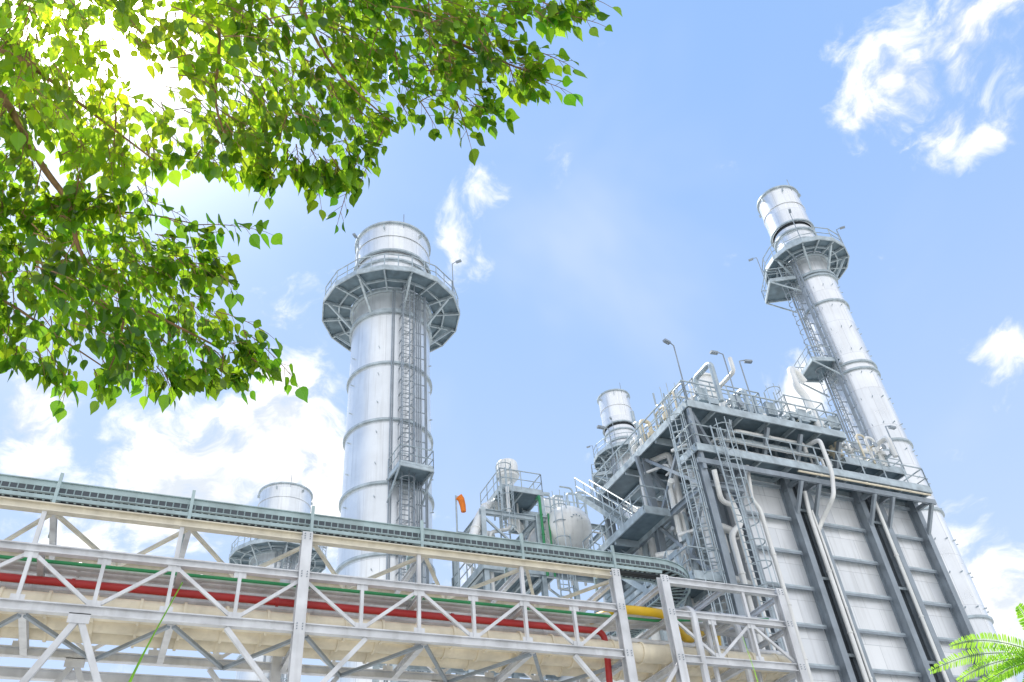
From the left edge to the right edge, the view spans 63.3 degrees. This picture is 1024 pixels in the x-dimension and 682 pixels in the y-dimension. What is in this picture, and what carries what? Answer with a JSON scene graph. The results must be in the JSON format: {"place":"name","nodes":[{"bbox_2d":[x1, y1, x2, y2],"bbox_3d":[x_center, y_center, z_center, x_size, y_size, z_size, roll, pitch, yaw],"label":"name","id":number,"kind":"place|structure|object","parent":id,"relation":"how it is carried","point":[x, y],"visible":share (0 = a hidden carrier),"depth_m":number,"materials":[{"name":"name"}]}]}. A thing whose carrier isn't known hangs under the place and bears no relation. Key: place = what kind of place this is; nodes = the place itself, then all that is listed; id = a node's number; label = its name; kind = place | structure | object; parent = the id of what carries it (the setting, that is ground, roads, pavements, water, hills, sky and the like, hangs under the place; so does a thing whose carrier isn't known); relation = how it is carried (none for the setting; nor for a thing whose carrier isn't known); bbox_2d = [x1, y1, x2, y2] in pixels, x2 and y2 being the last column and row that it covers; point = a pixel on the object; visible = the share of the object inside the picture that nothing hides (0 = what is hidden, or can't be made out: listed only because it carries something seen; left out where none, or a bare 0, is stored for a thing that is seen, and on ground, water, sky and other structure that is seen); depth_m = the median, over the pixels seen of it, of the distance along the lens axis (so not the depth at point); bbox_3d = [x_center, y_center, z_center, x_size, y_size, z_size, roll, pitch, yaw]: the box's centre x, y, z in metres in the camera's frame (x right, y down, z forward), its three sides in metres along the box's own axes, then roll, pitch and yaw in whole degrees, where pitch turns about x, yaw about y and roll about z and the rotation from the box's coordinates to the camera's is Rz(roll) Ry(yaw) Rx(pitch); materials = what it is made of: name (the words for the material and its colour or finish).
{"place":"outdoors","nodes":[
{"label":"outdoors","id":0,"kind":"place"},
{"bbox_2d":[128,582,182,681],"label":"grass stalk","id":1,"kind":"object","parent":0,"point":[136,668],"depth_m":2.00,"materials":[{"name":"green plant"}]},
{"bbox_2d":[0,0,1023,681],"label":"sky","id":2,"kind":"structure","parent":0,"point":[597,233],"materials":[{"name":"blue"}]},
{"label":"ground surface","id":3,"kind":"structure","parent":0,"visible":0},
{"bbox_2d":[229,477,326,681],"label":"exhaust stack","id":4,"kind":"object","parent":3,"relation":"on","point":[292,496],"visible":0.37,"depth_m":78.29,"materials":[{"name":"metal"}]},
{"bbox_2d":[0,0,622,422],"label":"bodhi tree","id":5,"kind":"object","parent":3,"relation":"on","point":[68,208],"visible":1,"depth_m":4.42,"materials":[{"name":"green plant"}]},
{"bbox_2d":[322,216,461,681],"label":"exhaust stack","id":6,"kind":"object","parent":3,"relation":"on","point":[389,330],"visible":0.79,"depth_m":49.38,"materials":[{"name":"metal"}]},
{"bbox_2d":[0,496,809,681],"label":"pipe rack","id":7,"kind":"object","parent":3,"relation":"on","point":[55,593],"visible":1,"depth_m":19.38,"materials":[{"name":"metal"}]},
{"bbox_2d":[0,473,690,637],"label":"cable tray","id":8,"kind":"object","parent":7,"relation":"on","point":[639,568],"visible":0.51,"depth_m":20.57,"materials":[{"name":"paint"}]},
{"bbox_2d":[455,494,467,674],"bbox_3d":[-1.763,17.135,36.073,0.650,23.731,0.400,12,-43,-20],"label":"windsock","id":9,"kind":"object","parent":3,"relation":"on","point":[460,499],"visible":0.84,"depth_m":43.10,"materials":[{"name":"fabric"}]},
{"bbox_2d":[372,663,559,681],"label":"duct support frame","id":10,"kind":"object","parent":3,"relation":"on","point":[462,671],"visible":0.02,"depth_m":33.86,"materials":[{"name":"metal"}]},
{"bbox_2d":[452,477,609,680],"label":"frame","id":11,"kind":"object","parent":3,"relation":"on","point":[526,518],"visible":0.3,"depth_m":41.89,"materials":[{"name":"metal"}]},
{"bbox_2d":[462,486,555,594],"bbox_3d":[1.048,10.911,43.583,7.670,5.150,4.670,12,-43,-20],"label":"platform steel","id":12,"kind":"object","parent":11,"relation":"on","point":[477,572],"visible":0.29,"depth_m":41.05,"materials":[{"name":"grey metal"}]},
{"bbox_2d":[475,490,548,594],"bbox_3d":[1.040,10.834,43.647,7.600,4.950,4.600,12,-43,-20],"label":"platform grating","id":13,"kind":"object","parent":12,"relation":"on","point":[525,501],"visible":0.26,"depth_m":44.08,"materials":[{"name":"metal"}]},
{"bbox_2d":[451,460,583,598],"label":"railings","id":14,"kind":"object","parent":11,"relation":"attached to","point":[521,487],"visible":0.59,"depth_m":42.68,"materials":[{"name":"metal"}]},
{"bbox_2d":[535,495,555,576],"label":"green pipes","id":15,"kind":"object","parent":14,"relation":"attached to","point":[538,497],"visible":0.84,"depth_m":41.85,"materials":[{"name":"metal"}]},
{"bbox_2d":[463,458,605,610],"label":"vessels","id":16,"kind":"object","parent":11,"relation":"on","point":[578,528],"visible":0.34,"depth_m":42.01,"materials":[{"name":"silver metal"}]},
{"bbox_2d":[586,383,654,528],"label":"exhaust stack","id":17,"kind":"object","parent":3,"relation":"on","point":[615,408],"visible":0.3,"depth_m":86.60,"materials":[{"name":"metal"}]},
{"bbox_2d":[547,338,993,681],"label":"heat recovery boiler","id":18,"kind":"object","parent":3,"relation":"on","point":[707,481],"visible":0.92,"depth_m":36.35,"materials":[{"name":"metal"}]},
{"bbox_2d":[748,180,1018,681],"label":"exhaust stack","id":19,"kind":"object","parent":3,"relation":"on","point":[806,267],"visible":0.77,"depth_m":58.29,"materials":[{"name":"metal"}]},
{"bbox_2d":[928,603,1023,681],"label":"mimosa shrub","id":20,"kind":"object","parent":3,"relation":"on","point":[1011,663],"visible":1,"depth_m":3.00,"materials":[{"name":"green plant"}]}
]}

